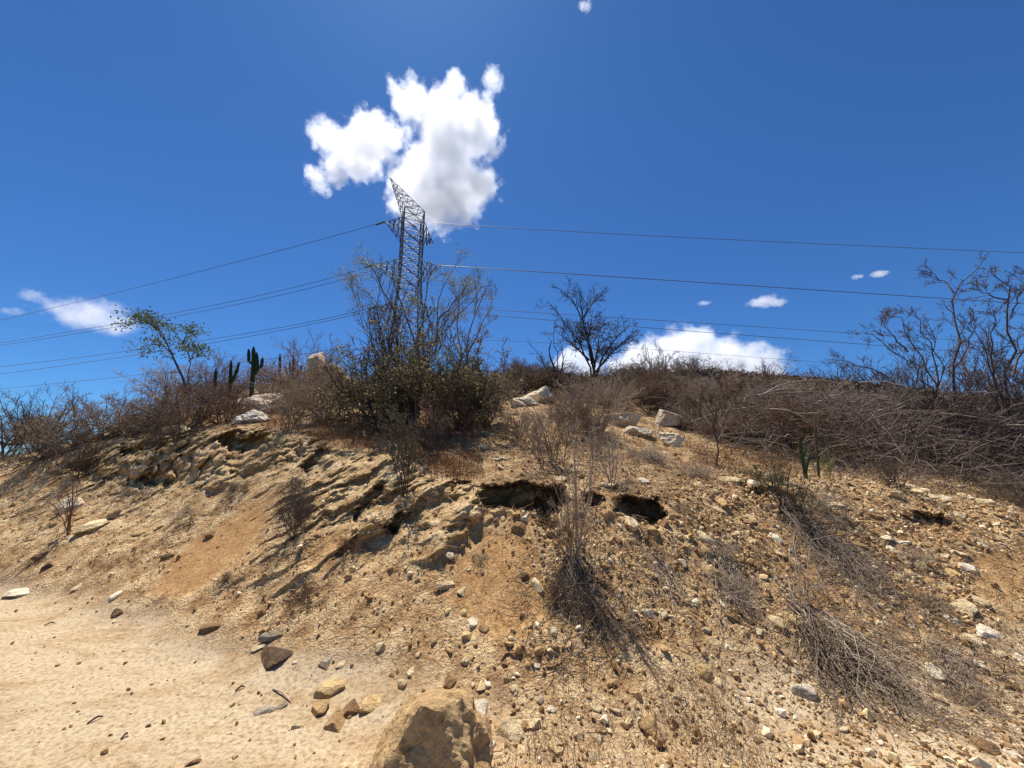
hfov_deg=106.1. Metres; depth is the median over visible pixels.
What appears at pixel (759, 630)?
stone
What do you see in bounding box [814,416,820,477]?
columnar cactus
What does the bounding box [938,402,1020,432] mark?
dead branch
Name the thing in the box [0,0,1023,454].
sky
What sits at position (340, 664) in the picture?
stone
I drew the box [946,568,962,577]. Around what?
stone
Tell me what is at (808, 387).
dry shrub
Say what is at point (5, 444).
dry shrub
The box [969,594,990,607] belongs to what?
stone
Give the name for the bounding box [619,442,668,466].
tangled shrub
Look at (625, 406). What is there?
tangled shrub
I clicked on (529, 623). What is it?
stone
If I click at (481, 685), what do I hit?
stone
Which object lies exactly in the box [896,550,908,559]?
stone
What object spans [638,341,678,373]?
skyline twigs
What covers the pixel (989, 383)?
wiry shrub
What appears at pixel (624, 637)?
tangled shrub
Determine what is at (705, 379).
wiry shrub
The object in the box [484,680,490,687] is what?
stone
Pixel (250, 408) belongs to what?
tangled shrub
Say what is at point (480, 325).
pale bare tree
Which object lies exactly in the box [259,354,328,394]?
wiry shrub
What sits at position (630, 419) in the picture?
limestone rock
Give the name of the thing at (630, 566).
twig litter
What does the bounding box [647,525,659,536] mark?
stone
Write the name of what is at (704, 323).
power cable
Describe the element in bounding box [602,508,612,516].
stone
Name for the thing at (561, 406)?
wiry shrub
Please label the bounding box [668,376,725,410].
wiry shrub
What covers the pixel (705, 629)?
stone
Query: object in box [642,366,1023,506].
brush heap
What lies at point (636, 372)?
thorny bush
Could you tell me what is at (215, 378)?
columnar cactus
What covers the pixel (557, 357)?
dead tree
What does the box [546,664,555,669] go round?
stone
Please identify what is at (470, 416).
dense shrub
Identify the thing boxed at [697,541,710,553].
stone
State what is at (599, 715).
stone
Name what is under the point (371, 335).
wiry shrub
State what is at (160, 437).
wiry shrub
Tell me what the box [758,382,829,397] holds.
dead branch
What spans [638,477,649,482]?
stone
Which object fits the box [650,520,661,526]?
stone
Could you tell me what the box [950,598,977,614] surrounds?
stone
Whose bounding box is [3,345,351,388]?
power cable
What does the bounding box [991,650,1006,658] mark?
stone
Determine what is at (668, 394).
dry shrub
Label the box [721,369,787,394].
dry shrub
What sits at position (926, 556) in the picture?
tangled shrub
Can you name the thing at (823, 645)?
dead bush
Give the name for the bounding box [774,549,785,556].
stone
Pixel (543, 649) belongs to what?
stone
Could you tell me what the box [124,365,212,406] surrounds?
dry shrub
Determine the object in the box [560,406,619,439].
dry shrub
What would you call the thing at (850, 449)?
leafy shrub
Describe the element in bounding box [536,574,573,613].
tangled shrub
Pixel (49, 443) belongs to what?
dry shrub
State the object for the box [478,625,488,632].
stone
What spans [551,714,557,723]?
stone
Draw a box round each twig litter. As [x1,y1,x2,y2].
[0,394,1023,767]
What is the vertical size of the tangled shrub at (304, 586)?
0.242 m
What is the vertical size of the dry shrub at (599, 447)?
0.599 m
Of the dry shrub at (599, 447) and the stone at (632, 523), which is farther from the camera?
the dry shrub at (599, 447)
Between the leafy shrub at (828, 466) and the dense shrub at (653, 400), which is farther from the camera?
the dense shrub at (653, 400)
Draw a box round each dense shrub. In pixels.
[0,405,67,445]
[40,426,105,445]
[40,432,116,487]
[88,378,244,437]
[106,385,212,435]
[170,375,276,424]
[174,369,254,400]
[193,371,262,396]
[264,361,368,415]
[335,533,369,554]
[399,406,463,456]
[409,382,483,443]
[430,388,507,431]
[487,360,563,389]
[489,356,532,377]
[504,370,549,390]
[527,361,562,383]
[543,385,583,405]
[592,368,631,384]
[609,375,676,407]
[617,375,659,396]
[634,375,703,413]
[671,354,723,379]
[676,408,747,433]
[684,394,800,439]
[741,391,869,451]
[815,377,862,402]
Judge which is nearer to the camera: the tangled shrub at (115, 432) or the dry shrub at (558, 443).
the dry shrub at (558, 443)
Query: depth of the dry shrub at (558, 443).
5.48 m
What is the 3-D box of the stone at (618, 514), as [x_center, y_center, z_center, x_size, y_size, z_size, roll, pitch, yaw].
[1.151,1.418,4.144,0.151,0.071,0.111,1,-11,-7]
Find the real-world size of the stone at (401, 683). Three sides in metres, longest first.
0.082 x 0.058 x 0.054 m
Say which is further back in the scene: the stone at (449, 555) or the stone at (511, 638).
the stone at (449, 555)
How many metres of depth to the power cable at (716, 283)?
47.67 m
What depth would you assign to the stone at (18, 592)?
4.54 m
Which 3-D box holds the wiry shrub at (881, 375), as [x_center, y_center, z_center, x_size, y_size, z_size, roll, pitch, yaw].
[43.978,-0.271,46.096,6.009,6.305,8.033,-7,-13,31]
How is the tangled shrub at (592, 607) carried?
on the ground at (188, 707)
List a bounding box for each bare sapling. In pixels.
[43,472,98,535]
[542,418,623,563]
[570,399,631,487]
[754,357,777,380]
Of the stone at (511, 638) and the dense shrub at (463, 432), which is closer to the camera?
the stone at (511, 638)
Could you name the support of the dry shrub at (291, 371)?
on the ground at (188, 707)
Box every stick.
[87,715,102,723]
[272,688,290,701]
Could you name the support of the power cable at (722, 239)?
attached to the lattice pylon
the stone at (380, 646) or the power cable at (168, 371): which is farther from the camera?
the power cable at (168, 371)
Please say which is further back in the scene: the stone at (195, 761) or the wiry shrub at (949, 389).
the wiry shrub at (949, 389)
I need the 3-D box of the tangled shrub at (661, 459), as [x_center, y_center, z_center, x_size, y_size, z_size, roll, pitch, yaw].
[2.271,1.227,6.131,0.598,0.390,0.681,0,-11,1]
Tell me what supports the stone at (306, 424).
on the ground at (188, 707)
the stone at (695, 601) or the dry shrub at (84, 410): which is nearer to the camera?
the stone at (695, 601)
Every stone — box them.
[2,587,28,597]
[30,552,48,560]
[40,562,53,571]
[56,497,84,512]
[71,583,81,590]
[72,519,111,534]
[107,510,121,519]
[108,590,121,601]
[111,608,122,617]
[131,528,147,535]
[159,552,177,559]
[175,427,190,435]
[185,758,201,766]
[199,622,220,633]
[204,530,216,538]
[251,642,265,651]
[253,705,277,715]
[258,629,282,642]
[260,646,292,669]
[276,702,287,709]
[291,720,303,729]
[297,423,316,425]
[311,699,329,716]
[313,678,344,698]
[318,655,332,669]
[323,708,345,732]
[335,660,344,667]
[342,698,359,718]
[359,693,380,712]
[374,642,385,651]
[397,679,406,688]
[407,667,413,676]
[431,636,437,645]
[435,580,454,589]
[442,675,456,688]
[444,608,449,614]
[445,551,454,558]
[457,586,465,595]
[460,609,467,616]
[461,656,468,665]
[462,631,471,639]
[463,653,473,660]
[467,616,477,627]
[474,698,487,716]
[477,679,485,690]
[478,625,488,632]
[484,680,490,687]
[495,720,524,741]
[501,661,507,667]
[503,670,514,681]
[506,642,513,646]
[506,696,514,704]
[508,636,516,640]
[509,651,517,657]
[510,684,518,692]
[511,521,525,533]
[512,511,519,516]
[520,570,528,579]
[521,514,528,521]
[526,621,532,628]
[529,718,540,728]
[531,578,543,592]
[536,694,542,703]
[539,646,545,653]
[546,529,557,536]
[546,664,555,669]
[547,705,555,712]
[547,736,562,756]
[550,626,557,635]
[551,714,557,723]
[555,476,566,480]
[573,732,583,740]
[589,754,596,761]
[591,705,601,712]
[592,734,602,745]
[593,713,601,718]
[599,482,615,486]
[599,728,607,733]
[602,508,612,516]
[609,707,621,715]
[615,512,625,517]
[624,516,637,531]
[625,716,633,728]
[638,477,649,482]
[638,711,656,735]
[641,609,655,617]
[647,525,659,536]
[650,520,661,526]
[658,608,667,617]
[659,520,669,527]
[665,508,680,517]
[677,541,688,548]
[677,558,686,567]
[692,598,698,604]
[696,663,713,682]
[697,530,714,544]
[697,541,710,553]
[701,565,721,578]
[702,626,710,631]
[712,678,721,687]
[713,506,728,515]
[717,497,726,506]
[718,476,740,483]
[724,612,732,618]
[733,606,741,613]
[742,519,752,523]
[746,514,758,522]
[747,480,758,485]
[753,626,762,635]
[759,524,774,533]
[765,615,787,630]
[768,532,782,543]
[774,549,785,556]
[785,611,806,626]
[790,683,817,700]
[791,667,801,677]
[840,726,847,732]
[848,493,859,499]
[851,541,867,548]
[865,511,883,519]
[876,500,890,506]
[879,534,896,541]
[886,544,895,552]
[890,491,903,497]
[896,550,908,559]
[898,541,910,544]
[904,568,921,578]
[910,488,923,492]
[915,561,934,570]
[922,662,949,681]
[927,494,940,498]
[937,498,951,502]
[939,553,950,558]
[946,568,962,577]
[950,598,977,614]
[951,619,964,626]
[952,549,969,556]
[953,511,966,518]
[958,562,977,571]
[962,632,982,648]
[968,734,1000,755]
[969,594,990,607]
[973,660,992,674]
[975,498,996,504]
[976,623,1001,639]
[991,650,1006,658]
[994,535,1008,539]
[1002,747,1023,759]
[1004,681,1019,690]
[1013,652,1023,662]
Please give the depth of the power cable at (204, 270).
49.64 m
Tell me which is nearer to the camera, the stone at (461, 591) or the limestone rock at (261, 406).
the stone at (461, 591)
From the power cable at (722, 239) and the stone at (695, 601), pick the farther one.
the power cable at (722, 239)
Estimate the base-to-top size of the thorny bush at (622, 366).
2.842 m
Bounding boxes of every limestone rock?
[106,425,130,434]
[161,425,183,432]
[231,394,284,412]
[232,410,270,423]
[253,402,269,413]
[306,352,328,390]
[315,363,350,387]
[510,398,525,406]
[515,396,538,405]
[524,386,553,402]
[604,412,640,426]
[623,426,653,437]
[655,409,682,426]
[658,433,684,446]
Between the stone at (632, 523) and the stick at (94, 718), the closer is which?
the stick at (94, 718)
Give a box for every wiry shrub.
[0,381,116,452]
[47,415,89,436]
[71,400,118,424]
[142,422,169,453]
[159,410,214,450]
[184,347,244,384]
[249,372,329,427]
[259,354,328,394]
[266,326,351,378]
[301,358,347,389]
[347,252,478,413]
[461,360,492,395]
[491,383,520,403]
[509,395,555,447]
[536,488,606,563]
[539,384,590,436]
[548,360,653,433]
[565,375,613,403]
[582,375,642,410]
[585,413,610,433]
[627,343,675,383]
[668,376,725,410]
[673,366,739,394]
[679,404,738,440]
[683,357,752,384]
[780,372,867,409]
[785,356,878,392]
[824,371,935,456]
[844,370,982,458]
[848,355,919,392]
[849,378,950,407]
[877,339,1007,455]
[932,369,1023,460]
[941,338,1023,466]
[946,322,1023,454]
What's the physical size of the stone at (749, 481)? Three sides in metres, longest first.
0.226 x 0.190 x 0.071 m
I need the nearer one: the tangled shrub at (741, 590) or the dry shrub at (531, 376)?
the tangled shrub at (741, 590)
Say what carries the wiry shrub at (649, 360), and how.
on the ground at (188, 707)
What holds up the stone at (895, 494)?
on the ground at (188, 707)
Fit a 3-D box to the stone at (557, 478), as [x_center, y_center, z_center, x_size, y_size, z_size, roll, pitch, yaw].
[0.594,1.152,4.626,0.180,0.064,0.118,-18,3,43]
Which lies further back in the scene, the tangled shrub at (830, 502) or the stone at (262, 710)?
the tangled shrub at (830, 502)
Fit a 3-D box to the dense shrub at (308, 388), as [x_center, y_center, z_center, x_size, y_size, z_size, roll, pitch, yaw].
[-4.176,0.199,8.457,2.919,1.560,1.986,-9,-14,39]
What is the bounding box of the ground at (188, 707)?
[0,379,1023,767]
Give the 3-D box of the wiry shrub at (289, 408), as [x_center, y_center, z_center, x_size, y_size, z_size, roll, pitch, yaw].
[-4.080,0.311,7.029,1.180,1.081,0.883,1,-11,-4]
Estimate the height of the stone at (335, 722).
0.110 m
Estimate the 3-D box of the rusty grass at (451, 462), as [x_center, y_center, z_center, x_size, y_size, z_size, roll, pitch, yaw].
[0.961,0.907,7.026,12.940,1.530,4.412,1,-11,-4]
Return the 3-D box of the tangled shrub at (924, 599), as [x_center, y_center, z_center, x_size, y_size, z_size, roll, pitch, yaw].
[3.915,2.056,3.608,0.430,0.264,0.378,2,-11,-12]
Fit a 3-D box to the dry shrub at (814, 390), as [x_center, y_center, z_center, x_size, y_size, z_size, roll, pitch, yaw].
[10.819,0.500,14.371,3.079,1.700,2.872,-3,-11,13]
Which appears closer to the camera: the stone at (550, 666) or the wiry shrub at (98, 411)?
the stone at (550, 666)
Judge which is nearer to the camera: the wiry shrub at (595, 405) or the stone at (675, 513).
the stone at (675, 513)
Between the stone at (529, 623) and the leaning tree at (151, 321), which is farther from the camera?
the leaning tree at (151, 321)
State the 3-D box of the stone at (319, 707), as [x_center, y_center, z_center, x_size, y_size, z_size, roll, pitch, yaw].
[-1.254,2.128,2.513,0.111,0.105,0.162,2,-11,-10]
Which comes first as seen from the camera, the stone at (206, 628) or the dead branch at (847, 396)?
the stone at (206, 628)
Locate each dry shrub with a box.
[0,413,53,459]
[5,413,119,452]
[7,413,83,441]
[30,379,159,445]
[48,383,189,438]
[109,357,217,409]
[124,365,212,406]
[162,377,207,402]
[232,364,293,393]
[241,359,328,392]
[241,365,306,390]
[260,361,359,408]
[269,468,319,538]
[484,371,524,395]
[494,405,549,439]
[504,364,547,389]
[508,357,534,373]
[515,389,592,474]
[536,396,603,427]
[542,366,563,386]
[544,393,605,428]
[548,367,613,393]
[558,364,597,387]
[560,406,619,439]
[572,372,640,405]
[575,429,620,460]
[600,363,677,399]
[621,365,663,380]
[635,380,688,408]
[645,381,721,419]
[655,367,710,396]
[661,353,699,381]
[669,358,698,375]
[675,373,745,404]
[692,367,765,399]
[696,407,760,441]
[701,406,768,441]
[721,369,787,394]
[722,350,833,389]
[757,376,832,400]
[769,379,847,403]
[776,377,848,399]
[863,444,929,490]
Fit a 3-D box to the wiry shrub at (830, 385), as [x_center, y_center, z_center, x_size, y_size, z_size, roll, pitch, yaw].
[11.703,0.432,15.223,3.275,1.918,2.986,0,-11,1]
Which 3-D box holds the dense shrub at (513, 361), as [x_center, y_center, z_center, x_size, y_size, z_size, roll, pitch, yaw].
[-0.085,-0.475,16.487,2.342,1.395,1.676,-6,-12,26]
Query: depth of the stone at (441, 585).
3.35 m
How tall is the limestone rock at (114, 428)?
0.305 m
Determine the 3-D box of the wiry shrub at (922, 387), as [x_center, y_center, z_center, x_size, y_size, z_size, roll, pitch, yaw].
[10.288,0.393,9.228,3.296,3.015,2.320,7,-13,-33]
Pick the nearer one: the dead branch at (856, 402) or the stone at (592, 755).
the stone at (592, 755)
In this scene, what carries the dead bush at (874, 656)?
on the ground at (188, 707)
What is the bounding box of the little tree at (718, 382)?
[678,371,754,464]
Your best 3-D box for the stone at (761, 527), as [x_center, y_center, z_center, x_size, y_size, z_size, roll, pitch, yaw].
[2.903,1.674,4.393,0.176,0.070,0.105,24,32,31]
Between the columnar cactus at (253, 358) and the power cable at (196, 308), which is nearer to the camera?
the columnar cactus at (253, 358)
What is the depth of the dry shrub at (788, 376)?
17.99 m
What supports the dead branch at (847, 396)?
on the brush heap
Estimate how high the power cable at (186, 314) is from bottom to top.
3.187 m
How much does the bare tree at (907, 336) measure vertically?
5.444 m
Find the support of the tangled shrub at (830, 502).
on the ground at (188, 707)
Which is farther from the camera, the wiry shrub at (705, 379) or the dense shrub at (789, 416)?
the wiry shrub at (705, 379)
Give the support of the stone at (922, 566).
on the ground at (188, 707)
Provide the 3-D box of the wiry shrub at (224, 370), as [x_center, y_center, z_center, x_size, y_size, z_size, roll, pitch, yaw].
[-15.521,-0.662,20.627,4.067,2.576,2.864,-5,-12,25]
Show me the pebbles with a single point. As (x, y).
(815, 735)
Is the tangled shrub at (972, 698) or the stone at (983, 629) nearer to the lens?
the tangled shrub at (972, 698)
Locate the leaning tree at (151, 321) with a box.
[109,304,216,407]
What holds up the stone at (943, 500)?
on the ground at (188, 707)
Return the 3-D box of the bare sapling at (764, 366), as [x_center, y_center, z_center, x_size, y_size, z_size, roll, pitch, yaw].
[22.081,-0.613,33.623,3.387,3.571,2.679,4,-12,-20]
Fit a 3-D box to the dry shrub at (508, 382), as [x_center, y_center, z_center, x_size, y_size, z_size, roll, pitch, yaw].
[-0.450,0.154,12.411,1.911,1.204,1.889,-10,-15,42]
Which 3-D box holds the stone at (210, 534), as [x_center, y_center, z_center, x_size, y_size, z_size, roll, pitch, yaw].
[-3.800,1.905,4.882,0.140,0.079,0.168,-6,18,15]
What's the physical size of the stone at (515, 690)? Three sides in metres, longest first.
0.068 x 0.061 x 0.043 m
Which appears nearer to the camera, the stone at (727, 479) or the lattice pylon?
the stone at (727, 479)
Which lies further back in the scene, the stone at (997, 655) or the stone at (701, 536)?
the stone at (701, 536)
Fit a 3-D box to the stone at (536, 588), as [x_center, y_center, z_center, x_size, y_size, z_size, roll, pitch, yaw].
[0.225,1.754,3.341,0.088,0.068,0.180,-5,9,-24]
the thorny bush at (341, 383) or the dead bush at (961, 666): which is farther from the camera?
the thorny bush at (341, 383)
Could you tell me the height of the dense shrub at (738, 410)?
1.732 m
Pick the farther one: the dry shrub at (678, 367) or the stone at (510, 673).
the dry shrub at (678, 367)
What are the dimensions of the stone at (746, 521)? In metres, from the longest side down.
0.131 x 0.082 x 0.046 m
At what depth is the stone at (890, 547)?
4.37 m
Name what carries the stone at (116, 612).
on the ground at (188, 707)
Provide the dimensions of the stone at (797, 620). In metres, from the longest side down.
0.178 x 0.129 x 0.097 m
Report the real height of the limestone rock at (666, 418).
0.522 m
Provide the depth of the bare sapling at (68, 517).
5.54 m
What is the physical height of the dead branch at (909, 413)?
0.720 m
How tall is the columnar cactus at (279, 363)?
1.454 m
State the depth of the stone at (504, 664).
2.69 m
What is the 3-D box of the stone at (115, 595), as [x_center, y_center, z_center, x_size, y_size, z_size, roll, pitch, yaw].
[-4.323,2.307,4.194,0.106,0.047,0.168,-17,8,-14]
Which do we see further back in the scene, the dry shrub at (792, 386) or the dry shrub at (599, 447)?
the dry shrub at (792, 386)
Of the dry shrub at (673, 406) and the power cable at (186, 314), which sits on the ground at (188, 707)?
the dry shrub at (673, 406)
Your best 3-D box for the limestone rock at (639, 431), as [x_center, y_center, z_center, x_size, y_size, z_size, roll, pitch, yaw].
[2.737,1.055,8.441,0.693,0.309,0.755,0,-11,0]
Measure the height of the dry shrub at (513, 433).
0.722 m
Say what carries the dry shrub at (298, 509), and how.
on the ground at (188, 707)
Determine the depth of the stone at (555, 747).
2.16 m
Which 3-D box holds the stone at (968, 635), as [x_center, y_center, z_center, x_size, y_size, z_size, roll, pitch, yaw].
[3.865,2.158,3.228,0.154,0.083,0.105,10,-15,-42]
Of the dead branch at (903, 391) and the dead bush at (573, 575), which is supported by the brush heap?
the dead branch at (903, 391)
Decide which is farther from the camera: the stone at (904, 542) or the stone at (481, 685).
the stone at (904, 542)
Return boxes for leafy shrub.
[373,405,423,497]
[374,402,421,458]
[739,446,798,508]
[781,476,824,519]
[820,450,835,478]
[838,440,857,457]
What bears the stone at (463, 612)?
on the ground at (188, 707)
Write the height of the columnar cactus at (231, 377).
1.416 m
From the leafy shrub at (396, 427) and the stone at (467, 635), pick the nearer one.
the stone at (467, 635)
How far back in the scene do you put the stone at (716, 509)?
4.50 m
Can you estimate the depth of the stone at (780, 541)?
4.25 m
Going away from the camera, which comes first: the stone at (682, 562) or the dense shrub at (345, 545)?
the stone at (682, 562)
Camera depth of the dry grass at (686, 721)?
2.53 m
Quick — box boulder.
[369,688,492,767]
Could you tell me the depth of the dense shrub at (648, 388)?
11.81 m
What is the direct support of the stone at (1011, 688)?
on the ground at (188, 707)
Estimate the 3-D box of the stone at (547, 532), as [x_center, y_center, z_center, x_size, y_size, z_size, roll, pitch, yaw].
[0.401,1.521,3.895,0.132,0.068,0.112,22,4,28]
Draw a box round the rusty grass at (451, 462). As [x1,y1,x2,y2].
[257,410,800,481]
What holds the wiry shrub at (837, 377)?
on the ground at (188, 707)
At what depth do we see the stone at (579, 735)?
2.24 m
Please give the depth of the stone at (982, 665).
2.94 m
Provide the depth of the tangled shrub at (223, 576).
3.95 m
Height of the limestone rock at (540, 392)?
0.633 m
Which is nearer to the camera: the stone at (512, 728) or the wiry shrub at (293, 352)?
the stone at (512, 728)
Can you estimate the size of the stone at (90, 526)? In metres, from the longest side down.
0.482 x 0.310 x 0.139 m
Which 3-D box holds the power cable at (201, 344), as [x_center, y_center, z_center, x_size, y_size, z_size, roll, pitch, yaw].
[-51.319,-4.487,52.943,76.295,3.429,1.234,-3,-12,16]
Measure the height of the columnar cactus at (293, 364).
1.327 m
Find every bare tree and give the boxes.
[433,267,498,363]
[534,276,642,390]
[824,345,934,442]
[848,250,1008,461]
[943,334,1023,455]
[944,264,1023,471]
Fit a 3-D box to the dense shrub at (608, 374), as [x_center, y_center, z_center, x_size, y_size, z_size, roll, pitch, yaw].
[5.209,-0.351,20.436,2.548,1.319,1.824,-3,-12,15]
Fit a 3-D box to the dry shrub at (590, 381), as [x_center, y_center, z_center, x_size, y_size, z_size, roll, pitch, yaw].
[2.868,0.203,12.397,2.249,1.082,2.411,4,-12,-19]
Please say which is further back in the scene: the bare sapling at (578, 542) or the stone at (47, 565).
the stone at (47, 565)
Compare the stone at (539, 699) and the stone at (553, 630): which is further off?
the stone at (553, 630)
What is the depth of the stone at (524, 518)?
4.06 m
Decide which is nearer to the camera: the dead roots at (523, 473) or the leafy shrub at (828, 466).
the dead roots at (523, 473)
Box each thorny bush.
[310,336,430,431]
[325,305,492,438]
[363,318,523,432]
[470,391,508,427]
[513,356,558,374]
[530,358,598,386]
[604,356,640,377]
[621,359,682,385]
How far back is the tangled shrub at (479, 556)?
3.63 m
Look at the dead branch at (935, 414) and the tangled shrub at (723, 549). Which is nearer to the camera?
the tangled shrub at (723, 549)
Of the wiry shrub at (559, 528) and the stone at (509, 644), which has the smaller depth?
the stone at (509, 644)
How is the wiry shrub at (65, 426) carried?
on the ground at (188, 707)
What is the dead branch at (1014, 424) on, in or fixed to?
on the brush heap
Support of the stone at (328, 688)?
on the ground at (188, 707)
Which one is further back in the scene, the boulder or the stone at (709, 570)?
the stone at (709, 570)
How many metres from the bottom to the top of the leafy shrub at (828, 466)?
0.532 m
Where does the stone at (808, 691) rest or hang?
on the ground at (188, 707)
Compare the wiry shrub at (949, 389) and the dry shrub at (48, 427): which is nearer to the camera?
the wiry shrub at (949, 389)
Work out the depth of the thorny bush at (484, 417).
8.25 m
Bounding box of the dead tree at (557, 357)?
[526,320,567,393]
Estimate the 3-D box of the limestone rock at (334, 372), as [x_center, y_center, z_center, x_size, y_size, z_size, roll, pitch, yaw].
[-6.245,-0.065,13.437,1.216,1.281,1.039,7,-13,-31]
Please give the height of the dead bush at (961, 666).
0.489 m
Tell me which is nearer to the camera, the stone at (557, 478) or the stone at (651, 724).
the stone at (651, 724)
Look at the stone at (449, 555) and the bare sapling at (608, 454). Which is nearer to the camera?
the stone at (449, 555)
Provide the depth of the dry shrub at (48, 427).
19.64 m
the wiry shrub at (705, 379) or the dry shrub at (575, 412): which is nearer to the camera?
the dry shrub at (575, 412)
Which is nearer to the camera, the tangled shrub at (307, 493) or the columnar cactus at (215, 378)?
the tangled shrub at (307, 493)
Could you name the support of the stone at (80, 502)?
on the ground at (188, 707)
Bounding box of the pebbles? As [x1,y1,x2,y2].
[1,403,1023,767]
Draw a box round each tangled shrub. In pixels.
[0,435,82,473]
[95,402,185,441]
[159,503,207,520]
[213,570,237,586]
[220,480,250,498]
[236,377,334,413]
[285,577,324,608]
[290,488,316,521]
[294,405,346,426]
[471,550,489,564]
[484,370,537,395]
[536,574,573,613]
[566,586,611,634]
[584,383,638,412]
[605,612,652,655]
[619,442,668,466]
[636,449,672,465]
[665,501,695,516]
[668,458,720,479]
[704,537,749,562]
[711,565,765,620]
[797,483,856,530]
[889,545,940,568]
[910,590,961,615]
[925,676,1017,726]
[952,466,1021,499]
[964,474,1023,507]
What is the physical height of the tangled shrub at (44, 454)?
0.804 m
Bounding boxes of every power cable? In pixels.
[0,222,381,320]
[0,270,372,345]
[2,268,362,342]
[2,309,365,366]
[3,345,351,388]
[4,309,375,373]
[430,222,1023,252]
[441,310,1016,355]
[442,265,1023,303]
[442,307,1023,344]
[464,340,995,376]
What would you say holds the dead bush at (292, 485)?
on the ground at (188, 707)
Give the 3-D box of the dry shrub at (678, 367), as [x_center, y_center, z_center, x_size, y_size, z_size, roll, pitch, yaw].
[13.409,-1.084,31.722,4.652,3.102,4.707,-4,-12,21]
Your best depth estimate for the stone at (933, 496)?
5.74 m
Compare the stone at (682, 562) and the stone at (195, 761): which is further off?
the stone at (682, 562)
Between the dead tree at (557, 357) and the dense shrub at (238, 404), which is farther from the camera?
the dead tree at (557, 357)
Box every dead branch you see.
[259,395,282,411]
[695,392,812,420]
[750,374,901,412]
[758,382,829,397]
[767,376,842,394]
[769,408,858,464]
[782,388,886,423]
[794,384,920,425]
[828,394,879,411]
[859,391,907,421]
[860,381,990,429]
[864,407,991,431]
[878,405,942,433]
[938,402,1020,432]
[1006,424,1023,425]
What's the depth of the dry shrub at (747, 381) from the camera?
14.75 m
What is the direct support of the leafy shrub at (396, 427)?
on the ground at (188, 707)
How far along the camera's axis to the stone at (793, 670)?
2.78 m
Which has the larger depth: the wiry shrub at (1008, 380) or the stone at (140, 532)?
the wiry shrub at (1008, 380)
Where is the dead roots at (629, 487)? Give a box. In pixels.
[612,475,661,522]
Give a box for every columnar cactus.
[212,368,216,404]
[228,360,239,395]
[247,346,263,396]
[278,354,280,391]
[285,357,301,379]
[798,438,810,478]
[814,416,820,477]
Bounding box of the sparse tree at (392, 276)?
[329,243,501,365]
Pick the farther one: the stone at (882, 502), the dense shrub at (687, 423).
the dense shrub at (687, 423)
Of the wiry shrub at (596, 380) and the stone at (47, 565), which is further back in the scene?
the wiry shrub at (596, 380)
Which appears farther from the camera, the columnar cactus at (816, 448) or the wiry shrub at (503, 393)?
the wiry shrub at (503, 393)
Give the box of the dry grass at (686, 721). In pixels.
[6,409,1023,767]
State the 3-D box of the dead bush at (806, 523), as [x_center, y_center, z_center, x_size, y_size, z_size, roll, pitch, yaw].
[3.413,1.905,4.267,1.518,1.578,3.269,-8,-14,36]
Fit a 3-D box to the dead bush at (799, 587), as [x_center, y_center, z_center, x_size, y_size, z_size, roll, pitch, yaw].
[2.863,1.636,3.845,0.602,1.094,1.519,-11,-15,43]
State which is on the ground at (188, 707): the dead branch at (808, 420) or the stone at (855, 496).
the stone at (855, 496)
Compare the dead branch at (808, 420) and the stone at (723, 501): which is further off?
the dead branch at (808, 420)
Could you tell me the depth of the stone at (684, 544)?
3.85 m
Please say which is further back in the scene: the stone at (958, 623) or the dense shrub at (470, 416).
the dense shrub at (470, 416)
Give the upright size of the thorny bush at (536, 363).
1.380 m
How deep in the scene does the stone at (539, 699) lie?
2.46 m
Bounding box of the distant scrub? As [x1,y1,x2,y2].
[428,368,1013,410]
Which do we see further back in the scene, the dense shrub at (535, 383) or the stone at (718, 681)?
the dense shrub at (535, 383)
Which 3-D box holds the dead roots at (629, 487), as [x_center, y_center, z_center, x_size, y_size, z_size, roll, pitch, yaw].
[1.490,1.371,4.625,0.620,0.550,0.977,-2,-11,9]
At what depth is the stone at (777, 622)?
3.18 m
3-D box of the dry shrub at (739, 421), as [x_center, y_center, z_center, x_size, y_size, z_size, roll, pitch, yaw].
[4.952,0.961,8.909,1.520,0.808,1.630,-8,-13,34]
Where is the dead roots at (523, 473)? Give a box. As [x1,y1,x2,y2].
[512,464,555,526]
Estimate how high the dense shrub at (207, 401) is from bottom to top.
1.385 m
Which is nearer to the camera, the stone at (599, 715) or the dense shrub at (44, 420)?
the stone at (599, 715)
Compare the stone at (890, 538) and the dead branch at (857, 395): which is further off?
the dead branch at (857, 395)
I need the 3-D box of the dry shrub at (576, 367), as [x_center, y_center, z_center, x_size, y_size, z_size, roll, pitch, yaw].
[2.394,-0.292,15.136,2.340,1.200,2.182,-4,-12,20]
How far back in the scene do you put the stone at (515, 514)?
4.12 m
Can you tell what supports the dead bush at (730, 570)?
on the ground at (188, 707)
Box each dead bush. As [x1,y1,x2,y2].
[247,461,323,541]
[519,534,634,664]
[634,537,770,657]
[673,535,793,687]
[743,483,958,675]
[756,593,1023,767]
[767,493,843,618]
[786,597,1020,751]
[804,518,955,637]
[910,631,1023,732]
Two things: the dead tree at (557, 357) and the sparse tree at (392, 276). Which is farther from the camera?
the dead tree at (557, 357)
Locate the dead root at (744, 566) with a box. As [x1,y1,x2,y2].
[737,548,745,582]
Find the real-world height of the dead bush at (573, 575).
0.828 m
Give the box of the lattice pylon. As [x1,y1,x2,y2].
[365,178,441,366]
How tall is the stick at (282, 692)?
0.028 m
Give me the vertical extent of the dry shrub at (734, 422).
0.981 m
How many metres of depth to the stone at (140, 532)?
5.25 m

